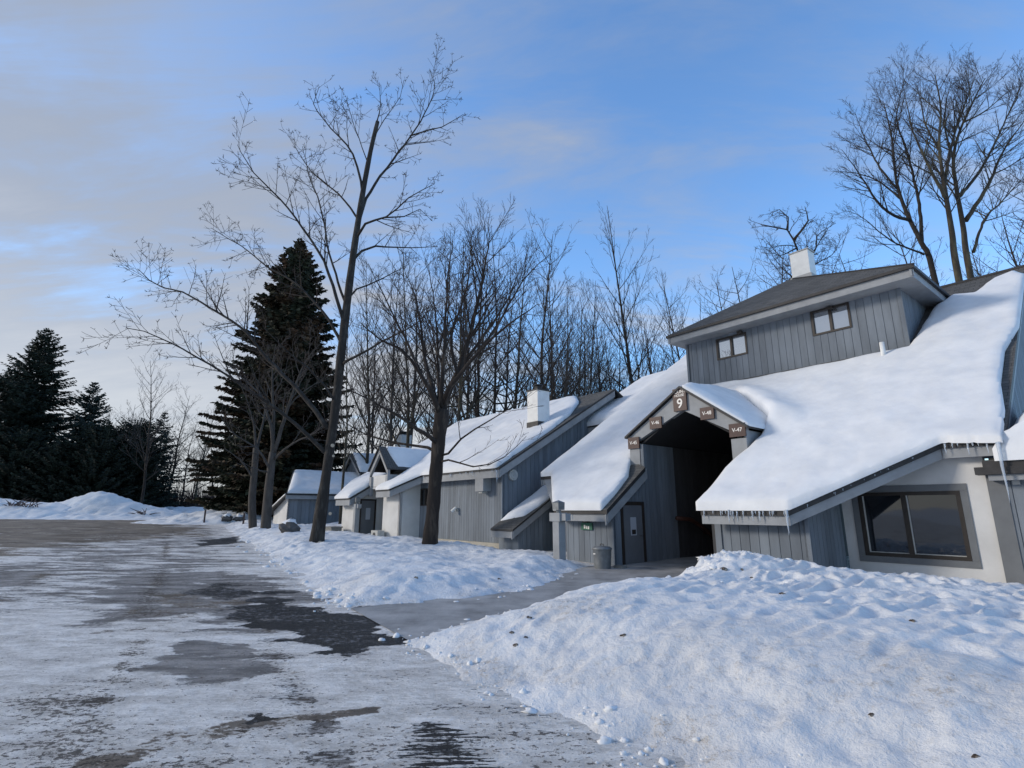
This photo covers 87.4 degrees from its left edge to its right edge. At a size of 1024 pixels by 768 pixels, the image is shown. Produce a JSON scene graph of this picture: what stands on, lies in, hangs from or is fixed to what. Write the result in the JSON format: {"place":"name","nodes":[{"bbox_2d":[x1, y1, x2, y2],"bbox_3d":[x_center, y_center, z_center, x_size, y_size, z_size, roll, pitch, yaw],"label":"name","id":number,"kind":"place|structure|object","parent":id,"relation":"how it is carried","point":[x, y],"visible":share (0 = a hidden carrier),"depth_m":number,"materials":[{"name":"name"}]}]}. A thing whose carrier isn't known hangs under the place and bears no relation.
{"place":"outdoors","nodes":[
{"label":"outdoors","id":0,"kind":"place"},
{"bbox_2d":[0,519,849,767],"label":"road","id":1,"kind":"structure","parent":0,"point":[127,644],"depth_m":6.10,"materials":[{"name":"asphalt"}]},
{"bbox_2d":[0,0,1023,497],"label":"sky","id":2,"kind":"structure","parent":0,"point":[688,121],"materials":[{"name":"blue"}]},
{"bbox_2d":[351,554,712,639],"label":"path","id":3,"kind":"structure","parent":0,"point":[426,617],"depth_m":10.80,"materials":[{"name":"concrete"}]},
{"bbox_2d":[592,544,611,568],"bbox_3d":[2.822,5.413,16.750,0.630,0.809,0.630,10,-17,-37],"label":"trash can","id":4,"kind":"object","parent":3,"relation":"on","point":[602,556],"visible":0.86,"depth_m":16.53,"materials":[{"name":"metal"}]},
{"bbox_3d":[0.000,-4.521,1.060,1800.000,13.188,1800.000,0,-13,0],"label":"ground","id":5,"kind":"structure","parent":0,"visible":0},
{"bbox_2d":[0,367,57,494],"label":"spruce tree","id":6,"kind":"object","parent":5,"relation":"on","point":[9,407],"visible":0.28,"depth_m":68.00,"materials":[{"name":"green plant"}]},
{"bbox_2d":[0,426,71,501],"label":"arborvitae tree","id":7,"kind":"object","parent":5,"relation":"on","point":[15,459],"visible":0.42,"depth_m":63.25,"materials":[{"name":"green plant"}]},
{"bbox_2d":[0,498,71,518],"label":"snow pile","id":8,"kind":"object","parent":5,"relation":"on","point":[44,509],"visible":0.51,"depth_m":52.30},
{"bbox_2d":[3,497,41,505],"bbox_3d":[-49.288,11.596,53.026,4.862,0.942,1.573,0,-13,0],"label":"brush heap","id":9,"kind":"object","parent":8,"relation":"on","point":[17,503],"visible":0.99,"depth_m":52.95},
{"bbox_2d":[0,328,91,488],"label":"spruce tree","id":10,"kind":"object","parent":5,"relation":"on","point":[39,369],"visible":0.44,"depth_m":71.12,"materials":[{"name":"green plant"}]},
{"bbox_2d":[0,438,135,501],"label":"arborvitae tree","id":11,"kind":"object","parent":5,"relation":"on","point":[49,465],"visible":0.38,"depth_m":62.84,"materials":[{"name":"green plant"}]},
{"bbox_2d":[40,382,112,450],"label":"spruce tree","id":12,"kind":"object","parent":5,"relation":"on","point":[92,409],"visible":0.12,"depth_m":73.42,"materials":[{"name":"green plant"}]},
{"bbox_2d":[15,418,148,503],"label":"arborvitae tree","id":13,"kind":"object","parent":5,"relation":"on","point":[99,455],"visible":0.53,"depth_m":64.44,"materials":[{"name":"green plant"}]},
{"bbox_2d":[24,491,181,519],"bbox_3d":[-43.039,13.067,56.571,26.880,3.430,14.560,0,-13,0],"label":"snow pile","id":14,"kind":"object","parent":5,"relation":"on","point":[100,505],"visible":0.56,"depth_m":54.17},
{"bbox_2d":[74,417,179,507],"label":"arborvitae tree","id":15,"kind":"object","parent":5,"relation":"on","point":[152,493],"visible":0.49,"depth_m":68.42,"materials":[{"name":"green plant"}]},
{"bbox_2d":[112,347,195,503],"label":"bare tree","id":16,"kind":"object","parent":5,"relation":"on","point":[148,445],"visible":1,"depth_m":61.59,"materials":[{"name":"brown plant"}]},
{"bbox_2d":[149,412,193,505],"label":"spruce tree","id":17,"kind":"object","parent":5,"relation":"on","point":[167,458],"visible":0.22,"depth_m":76.08,"materials":[{"name":"green plant"}]},
{"bbox_2d":[155,386,202,506],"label":"bare tree","id":18,"kind":"object","parent":5,"relation":"on","point":[178,452],"visible":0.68,"depth_m":78.04,"materials":[{"name":"brown plant"}]},
{"bbox_2d":[162,506,204,512],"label":"snow pile","id":19,"kind":"object","parent":5,"relation":"on","point":[187,509],"visible":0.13,"depth_m":68.50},
{"bbox_2d":[166,418,207,506],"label":"bare tree","id":20,"kind":"object","parent":5,"relation":"on","point":[184,486],"visible":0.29,"depth_m":82.35,"materials":[{"name":"brown plant"}]},
{"bbox_2d":[162,478,223,506],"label":"undergrowth","id":21,"kind":"object","parent":5,"relation":"on","point":[199,494],"visible":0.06,"depth_m":80.08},
{"bbox_2d":[175,437,211,503],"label":"bare tree","id":22,"kind":"object","parent":5,"relation":"on","point":[189,473],"visible":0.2,"depth_m":88.78,"materials":[{"name":"brown plant"}]},
{"bbox_2d":[178,422,222,496],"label":"bare tree","id":23,"kind":"object","parent":5,"relation":"on","point":[199,456],"visible":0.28,"depth_m":82.98,"materials":[{"name":"brown plant"}]},
{"bbox_2d":[174,393,228,506],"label":"bare tree","id":24,"kind":"object","parent":5,"relation":"on","point":[203,457],"visible":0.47,"depth_m":75.11,"materials":[{"name":"brown plant"}]},
{"bbox_2d":[134,509,272,524],"bbox_3d":[-26.886,12.164,48.376,14.000,1.750,12.250,0,-13,0],"label":"snow pile","id":25,"kind":"object","parent":5,"relation":"on","point":[213,517],"visible":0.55,"depth_m":45.62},
{"bbox_2d":[221,513,232,521],"bbox_3d":[-23.926,11.238,44.980,1.004,0.783,0.815,4,-14,-16],"label":"boulder","id":26,"kind":"object","parent":25,"relation":"on","point":[226,517],"visible":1,"depth_m":44.79,"materials":[{"name":"stone"}]},
{"bbox_2d":[224,372,279,528],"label":"bare tree","id":27,"kind":"object","parent":5,"relation":"on","point":[252,516],"visible":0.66,"depth_m":36.37,"materials":[{"name":"brown plant"}]},
{"bbox_2d":[185,238,362,516],"bbox_3d":[-24.471,-1.101,55.389,17.126,30.536,17.119,0,-13,0],"label":"spruce tree","id":28,"kind":"object","parent":5,"relation":"on","point":[284,314],"visible":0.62,"depth_m":52.54,"materials":[{"name":"green plant"}]},
{"bbox_2d":[219,318,329,528],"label":"bare tree","id":29,"kind":"object","parent":5,"relation":"on","point":[266,516],"visible":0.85,"depth_m":34.74,"materials":[{"name":"brown plant"}]},
{"bbox_2d":[272,469,358,523],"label":"garage building","id":30,"kind":"structure","parent":5,"relation":"on","point":[297,501],"depth_m":42.17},
{"bbox_2d":[314,294,382,523],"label":"bare tree","id":31,"kind":"object","parent":5,"relation":"on","point":[347,408],"visible":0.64,"depth_m":42.23,"materials":[{"name":"brown plant"}]},
{"bbox_2d":[352,496,361,532],"bbox_3d":[-8.655,7.628,29.849,0.317,2.680,0.624,10,-17,-37],"label":"lamp post","id":32,"kind":"object","parent":5,"relation":"on","point":[356,513],"visible":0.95,"depth_m":29.85,"materials":[{"name":"metal"}]},
{"bbox_2d":[337,407,377,467],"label":"bare tree","id":33,"kind":"object","parent":5,"relation":"on","point":[354,450],"visible":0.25,"depth_m":66.80,"materials":[{"name":"brown plant"}]},
{"bbox_2d":[330,234,411,463],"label":"bare tree","id":34,"kind":"object","parent":5,"relation":"on","point":[366,459],"visible":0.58,"depth_m":50.41,"materials":[{"name":"brown plant"}]},
{"bbox_2d":[340,431,411,475],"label":"condo building","id":35,"kind":"structure","parent":5,"relation":"on","point":[358,465],"depth_m":49.60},
{"bbox_2d":[349,289,408,452],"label":"bare tree","id":36,"kind":"object","parent":5,"relation":"on","point":[381,432],"visible":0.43,"depth_m":63.68,"materials":[{"name":"brown plant"}]},
{"bbox_2d":[335,233,436,449],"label":"bare tree","id":37,"kind":"object","parent":5,"relation":"on","point":[389,426],"visible":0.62,"depth_m":46.26,"materials":[{"name":"brown plant"}]},
{"bbox_2d":[370,311,433,446],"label":"bare tree","id":38,"kind":"object","parent":5,"relation":"on","point":[396,429],"visible":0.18,"depth_m":72.68,"materials":[{"name":"brown plant"}]},
{"bbox_2d":[224,517,593,606],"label":"snow bank","id":39,"kind":"structure","parent":5,"relation":"on","point":[369,569],"depth_m":15.60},
{"bbox_2d":[77,35,480,542],"bbox_3d":[-10.807,-5.806,25.747,18.546,27.118,8.202,0,-13,0],"label":"bare tree","id":40,"kind":"object","parent":39,"relation":"on","point":[317,534],"visible":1,"depth_m":25.02,"materials":[{"name":"brown plant"}]},
{"bbox_2d":[279,518,300,532],"bbox_3d":[-11.736,7.527,28.327,1.098,0.968,0.933,7,-15,-29],"label":"boulder","id":41,"kind":"object","parent":39,"relation":"on","point":[289,525],"visible":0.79,"depth_m":28.07,"materials":[{"name":"stone"}]},
{"bbox_2d":[325,526,342,530],"bbox_3d":[-10.305,8.589,30.837,0.700,0.760,1.150,10,-17,-37],"label":"planter box","id":42,"kind":"object","parent":39,"relation":"on","point":[333,528],"visible":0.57,"depth_m":30.57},
{"bbox_2d":[371,530,384,535],"bbox_3d":[-7.200,8.100,28.668,0.420,0.520,0.800,10,-17,-37],"label":"condenser unit","id":43,"kind":"object","parent":39,"relation":"on","point":[377,532],"visible":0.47,"depth_m":28.46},
{"bbox_2d":[364,250,458,447],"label":"bare tree","id":44,"kind":"object","parent":5,"relation":"on","point":[424,400],"visible":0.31,"depth_m":57.77,"materials":[{"name":"brown plant"}]},
{"bbox_2d":[375,214,448,447],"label":"bare tree","id":45,"kind":"object","parent":5,"relation":"on","point":[408,418],"visible":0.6,"depth_m":46.43,"materials":[{"name":"brown plant"}]},
{"bbox_2d":[403,348,454,442],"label":"bare tree","id":46,"kind":"object","parent":5,"relation":"on","point":[425,414],"visible":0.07,"depth_m":70.15,"materials":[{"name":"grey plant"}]},
{"bbox_2d":[373,227,497,435],"bbox_3d":[-5.256,-0.872,42.679,9.751,26.340,10.202,-7,-15,26],"label":"bare tree","id":47,"kind":"object","parent":5,"relation":"on","point":[419,387],"visible":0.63,"depth_m":42.09,"materials":[{"name":"brown plant"}]},
{"bbox_2d":[410,326,466,443],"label":"bare tree","id":48,"kind":"object","parent":5,"relation":"on","point":[427,429],"visible":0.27,"depth_m":58.40,"materials":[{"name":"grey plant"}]},
{"bbox_2d":[415,332,463,439],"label":"bare tree","id":49,"kind":"object","parent":5,"relation":"on","point":[448,402],"visible":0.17,"depth_m":70.37,"materials":[{"name":"brown plant"}]},
{"bbox_2d":[327,194,568,544],"bbox_3d":[-3.048,-1.004,25.033,11.307,17.456,8.890,0,-13,0],"label":"bare tree","id":50,"kind":"object","parent":5,"relation":"on","point":[440,399],"visible":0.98,"depth_m":24.27,"materials":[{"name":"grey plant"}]},
{"bbox_2d":[412,214,523,426],"bbox_3d":[-3.952,-2.111,43.410,9.685,29.177,8.605,-2,-13,10],"label":"bare tree","id":51,"kind":"object","parent":5,"relation":"on","point":[461,391],"visible":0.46,"depth_m":43.39,"materials":[{"name":"brown plant"}]},
{"bbox_2d":[426,238,510,420],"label":"bare tree","id":52,"kind":"object","parent":5,"relation":"on","point":[457,387],"visible":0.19,"depth_m":61.71,"materials":[{"name":"brown plant"}]},
{"bbox_2d":[449,355,489,422],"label":"bare tree","id":53,"kind":"object","parent":5,"relation":"on","point":[469,397],"visible":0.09,"depth_m":64.90,"materials":[{"name":"brown plant"}]},
{"bbox_2d":[430,192,521,417],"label":"bare tree","id":54,"kind":"object","parent":5,"relation":"on","point":[477,378],"visible":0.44,"depth_m":48.55,"materials":[{"name":"brown plant"}]},
{"bbox_2d":[334,384,622,548],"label":"condo building","id":55,"kind":"structure","parent":5,"relation":"on","point":[389,488],"depth_m":27.22,"materials":[{"name":"wood"}]},
{"bbox_2d":[358,499,376,533],"bbox_3d":[-8.391,7.767,31.035,1.000,2.150,0.130,10,-17,-37],"label":"door","id":56,"kind":"structure","parent":55,"relation":"in","point":[367,517],"depth_m":31.02,"materials":[{"name":"paint"}]},
{"bbox_2d":[420,488,427,505],"bbox_3d":[-4.553,5.988,28.377,0.120,0.900,1.000,10,-17,-37],"label":"window","id":57,"kind":"structure","parent":55,"relation":"in","point":[424,492],"depth_m":28.55,"materials":[{"name":"black glass"}]},
{"bbox_2d":[475,478,490,492],"bbox_3d":[-1.304,4.535,24.107,0.440,0.740,0.630,10,-17,-37],"label":"box lantern","id":58,"kind":"object","parent":55,"relation":"attached to","point":[483,485],"visible":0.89,"depth_m":23.91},
{"bbox_2d":[508,469,517,480],"bbox_3d":[0.056,4.032,23.760,0.480,0.480,0.135,10,-17,-37],"label":"round vent","id":59,"kind":"object","parent":55,"relation":"attached to","point":[512,474],"visible":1,"depth_m":23.70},
{"bbox_2d":[434,222,556,416],"bbox_3d":[-1.275,-1.191,44.976,11.336,28.085,10.835,6,-14,-24],"label":"bare tree","id":60,"kind":"object","parent":5,"relation":"on","point":[493,400],"visible":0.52,"depth_m":45.00,"materials":[{"name":"brown plant"}]},
{"bbox_2d":[456,246,562,420],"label":"bare tree","id":61,"kind":"object","parent":5,"relation":"on","point":[510,351],"visible":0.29,"depth_m":59.79,"materials":[{"name":"brown plant"}]},
{"bbox_2d":[471,230,569,412],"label":"bare tree","id":62,"kind":"object","parent":5,"relation":"on","point":[516,390],"visible":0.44,"depth_m":49.67,"materials":[{"name":"brown plant"}]},
{"bbox_2d":[490,485,553,550],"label":"shed","id":63,"kind":"structure","parent":5,"relation":"on","point":[527,524],"depth_m":22.44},
{"bbox_2d":[236,539,843,767],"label":"snow chunks","id":64,"kind":"object","parent":5,"relation":"on","point":[605,739],"visible":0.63,"depth_m":6.49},
{"bbox_2d":[486,207,594,406],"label":"bare tree","id":65,"kind":"object","parent":5,"relation":"on","point":[541,357],"visible":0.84,"depth_m":41.05,"materials":[{"name":"brown plant"}]},
{"bbox_2d":[502,289,585,400],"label":"bare tree","id":66,"kind":"object","parent":5,"relation":"on","point":[544,345],"visible":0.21,"depth_m":61.15,"materials":[{"name":"brown plant"}]},
{"bbox_2d":[506,248,603,399],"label":"bare tree","id":67,"kind":"object","parent":5,"relation":"on","point":[545,327],"visible":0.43,"depth_m":50.81,"materials":[{"name":"brown plant"}]},
{"bbox_2d":[519,293,596,398],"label":"bare tree","id":68,"kind":"object","parent":5,"relation":"on","point":[568,347],"visible":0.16,"depth_m":69.39,"materials":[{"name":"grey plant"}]},
{"bbox_2d":[549,500,570,559],"bbox_3d":[1.590,5.066,17.350,0.354,2.560,0.696,10,-17,-37],"label":"lamp post","id":69,"kind":"object","parent":5,"relation":"on","point":[558,518],"visible":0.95,"depth_m":17.35,"materials":[{"name":"metal"}]},
{"bbox_2d":[511,285,609,406],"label":"bare tree","id":70,"kind":"object","parent":5,"relation":"on","point":[564,393],"visible":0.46,"depth_m":43.59,"materials":[{"name":"brown plant"}]},
{"bbox_2d":[538,281,619,399],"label":"bare tree","id":71,"kind":"object","parent":5,"relation":"on","point":[580,354],"visible":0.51,"depth_m":46.53,"materials":[{"name":"brown plant"}]},
{"bbox_2d":[545,288,624,397],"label":"bare tree","id":72,"kind":"object","parent":5,"relation":"on","point":[584,345],"visible":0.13,"depth_m":59.24,"materials":[{"name":"brown plant"}]},
{"bbox_2d":[560,330,613,396],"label":"bare tree","id":73,"kind":"object","parent":5,"relation":"on","point":[588,370],"visible":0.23,"depth_m":45.87,"materials":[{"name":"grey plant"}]},
{"bbox_2d":[552,271,629,395],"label":"bare tree","id":74,"kind":"object","parent":5,"relation":"on","point":[593,345],"visible":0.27,"depth_m":49.57,"materials":[{"name":"brown plant"}]},
{"bbox_2d":[580,314,619,392],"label":"bare tree","id":75,"kind":"object","parent":5,"relation":"on","point":[602,356],"visible":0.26,"depth_m":48.41,"materials":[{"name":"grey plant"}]},
{"bbox_2d":[577,299,632,390],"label":"bare tree","id":76,"kind":"object","parent":5,"relation":"on","point":[600,347],"visible":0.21,"depth_m":73.95,"materials":[{"name":"brown plant"}]},
{"bbox_2d":[589,325,637,392],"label":"bare tree","id":77,"kind":"object","parent":5,"relation":"on","point":[609,362],"visible":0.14,"depth_m":58.64,"materials":[{"name":"brown plant"}]},
{"bbox_2d":[584,299,652,391],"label":"bare tree","id":78,"kind":"object","parent":5,"relation":"on","point":[619,350],"visible":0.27,"depth_m":48.45,"materials":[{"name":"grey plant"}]},
{"bbox_2d":[568,200,677,392],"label":"bare tree","id":79,"kind":"object","parent":5,"relation":"on","point":[626,343],"visible":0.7,"depth_m":41.44,"materials":[{"name":"brown plant"}]},
{"bbox_2d":[606,298,673,387],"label":"bare tree","id":80,"kind":"object","parent":5,"relation":"on","point":[635,349],"visible":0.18,"depth_m":50.10,"materials":[{"name":"brown plant"}]},
{"bbox_2d":[621,304,665,381],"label":"bare tree","id":81,"kind":"object","parent":5,"relation":"on","point":[645,344],"visible":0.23,"depth_m":72.82,"materials":[{"name":"brown plant"}]},
{"bbox_2d":[619,308,669,380],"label":"bare tree","id":82,"kind":"object","parent":5,"relation":"on","point":[651,362],"visible":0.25,"depth_m":46.32,"materials":[{"name":"brown plant"}]},
{"bbox_2d":[639,273,684,371],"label":"bare tree","id":83,"kind":"object","parent":5,"relation":"on","point":[666,324],"visible":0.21,"depth_m":52.34,"materials":[{"name":"brown plant"}]},
{"bbox_2d":[622,269,704,388],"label":"bare tree","id":84,"kind":"object","parent":5,"relation":"on","point":[678,355],"visible":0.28,"depth_m":48.27,"materials":[{"name":"brown plant"}]},
{"bbox_2d":[403,549,1023,767],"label":"snow bank","id":85,"kind":"structure","parent":5,"relation":"on","point":[815,665],"depth_m":5.26,"materials":[{"name":"snow"}]},
{"bbox_2d":[689,266,745,321],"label":"bare tree","id":86,"kind":"object","parent":5,"relation":"on","point":[727,294],"visible":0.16,"depth_m":45.60,"materials":[{"name":"brown plant"}]},
{"bbox_2d":[693,248,781,313],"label":"bare tree","id":87,"kind":"object","parent":5,"relation":"on","point":[748,279],"visible":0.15,"depth_m":51.23,"materials":[{"name":"brown plant"}]},
{"bbox_2d":[737,227,817,300],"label":"bare tree","id":88,"kind":"object","parent":5,"relation":"on","point":[782,274],"visible":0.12,"depth_m":47.84,"materials":[{"name":"brown plant"}]},
{"bbox_2d":[541,247,1023,584],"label":"condo building","id":89,"kind":"structure","parent":5,"relation":"on","point":[879,411],"depth_m":16.58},
{"bbox_2d":[581,523,592,529],"bbox_3d":[2.578,4.916,18.507,0.032,0.240,0.520,10,-17,-37],"label":"green sign","id":90,"kind":"object","parent":89,"relation":"attached to","point":[586,526],"visible":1,"depth_m":18.48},
{"bbox_2d":[620,502,646,564],"bbox_3d":[4.123,5.116,18.221,1.240,2.180,0.186,10,-17,-37],"label":"door","id":91,"kind":"structure","parent":89,"relation":"in","point":[633,534],"depth_m":18.22,"materials":[{"name":"paint"}]},
{"bbox_2d":[628,437,639,448],"bbox_3d":[4.469,2.166,19.677,0.054,0.410,0.500,10,-17,-37],"label":"unit sign","id":92,"kind":"object","parent":89,"relation":"attached to","point":[633,442],"visible":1,"depth_m":19.64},
{"bbox_2d":[649,416,661,428],"bbox_3d":[5.106,1.380,19.043,0.054,0.410,0.500,10,-17,-37],"label":"unit sign","id":93,"kind":"object","parent":89,"relation":"attached to","point":[655,422],"visible":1,"depth_m":19.01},
{"bbox_2d":[672,389,687,411],"bbox_3d":[5.761,0.535,18.398,0.054,0.780,0.520,10,-17,-37],"label":"building sign","id":94,"kind":"object","parent":89,"relation":"attached to","point":[679,399],"visible":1,"depth_m":18.36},
{"bbox_2d":[700,406,714,419],"bbox_3d":[6.375,0.953,17.509,0.054,0.400,0.490,10,-17,-37],"label":"unit sign","id":95,"kind":"object","parent":89,"relation":"attached to","point":[706,413],"visible":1,"depth_m":17.49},
{"bbox_2d":[715,332,747,360],"bbox_3d":[9.442,-1.602,23.016,0.120,0.950,1.390,10,-17,-37],"label":"window","id":96,"kind":"structure","parent":89,"relation":"in","point":[735,345],"depth_m":22.99,"materials":[{"name":"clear glass"}]},
{"bbox_2d":[728,422,746,437],"bbox_3d":[6.987,1.426,16.611,0.054,0.410,0.530,10,-17,-37],"label":"unit sign","id":97,"kind":"object","parent":89,"relation":"attached to","point":[737,430],"visible":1,"depth_m":16.59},
{"bbox_2d":[810,302,851,335],"bbox_3d":[11.916,-2.402,20.018,0.120,0.980,1.340,10,-17,-37],"label":"window","id":98,"kind":"structure","parent":89,"relation":"in","point":[823,321],"depth_m":19.98,"materials":[{"name":"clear glass"}]},
{"bbox_2d":[851,483,981,568],"bbox_3d":[9.727,3.421,13.074,0.120,1.870,2.420,10,-17,-37],"label":"window","id":99,"kind":"structure","parent":89,"relation":"in","point":[933,523],"depth_m":12.96,"materials":[{"name":"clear glass"}]},
{"bbox_2d":[749,202,856,284],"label":"bare tree","id":100,"kind":"object","parent":5,"relation":"on","point":[795,244],"visible":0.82,"depth_m":37.06,"materials":[{"name":"brown plant"}]},
{"bbox_2d":[816,239,878,271],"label":"bare tree","id":101,"kind":"object","parent":5,"relation":"on","point":[853,260],"visible":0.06,"depth_m":65.35,"materials":[{"name":"brown plant"}]},
{"bbox_2d":[821,41,945,285],"bbox_3d":[30.259,-10.372,41.680,14.610,42.642,6.827,7,-15,-29],"label":"bare tree","id":102,"kind":"object","parent":5,"relation":"on","point":[919,234],"visible":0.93,"depth_m":43.07,"materials":[{"name":"brown plant"}]},
{"bbox_2d":[861,210,996,284],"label":"bare tree","id":103,"kind":"object","parent":5,"relation":"on","point":[902,248],"visible":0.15,"depth_m":64.40,"materials":[{"name":"brown plant"}]},
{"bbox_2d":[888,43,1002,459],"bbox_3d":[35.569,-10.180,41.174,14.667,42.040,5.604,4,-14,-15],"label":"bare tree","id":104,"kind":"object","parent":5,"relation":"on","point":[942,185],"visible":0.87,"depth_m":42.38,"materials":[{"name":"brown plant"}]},
{"bbox_2d":[922,51,1023,278],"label":"bare tree","id":105,"kind":"object","parent":5,"relation":"on","point":[966,252],"visible":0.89,"depth_m":43.83,"materials":[{"name":"brown plant"}]},
{"bbox_2d":[949,240,1001,276],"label":"bare tree","id":106,"kind":"object","parent":5,"relation":"on","point":[976,269],"visible":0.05,"depth_m":66.23,"materials":[{"name":"grey plant"}]},
{"bbox_2d":[957,208,1023,277],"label":"bare tree","id":107,"kind":"object","parent":5,"relation":"on","point":[1013,256],"visible":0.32,"depth_m":59.80,"materials":[{"name":"brown plant"}]},
{"bbox_2d":[991,163,1023,244],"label":"bare tree","id":108,"kind":"object","parent":5,"relation":"on","point":[1012,208],"visible":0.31,"depth_m":53.19,"materials":[{"name":"brown plant"}]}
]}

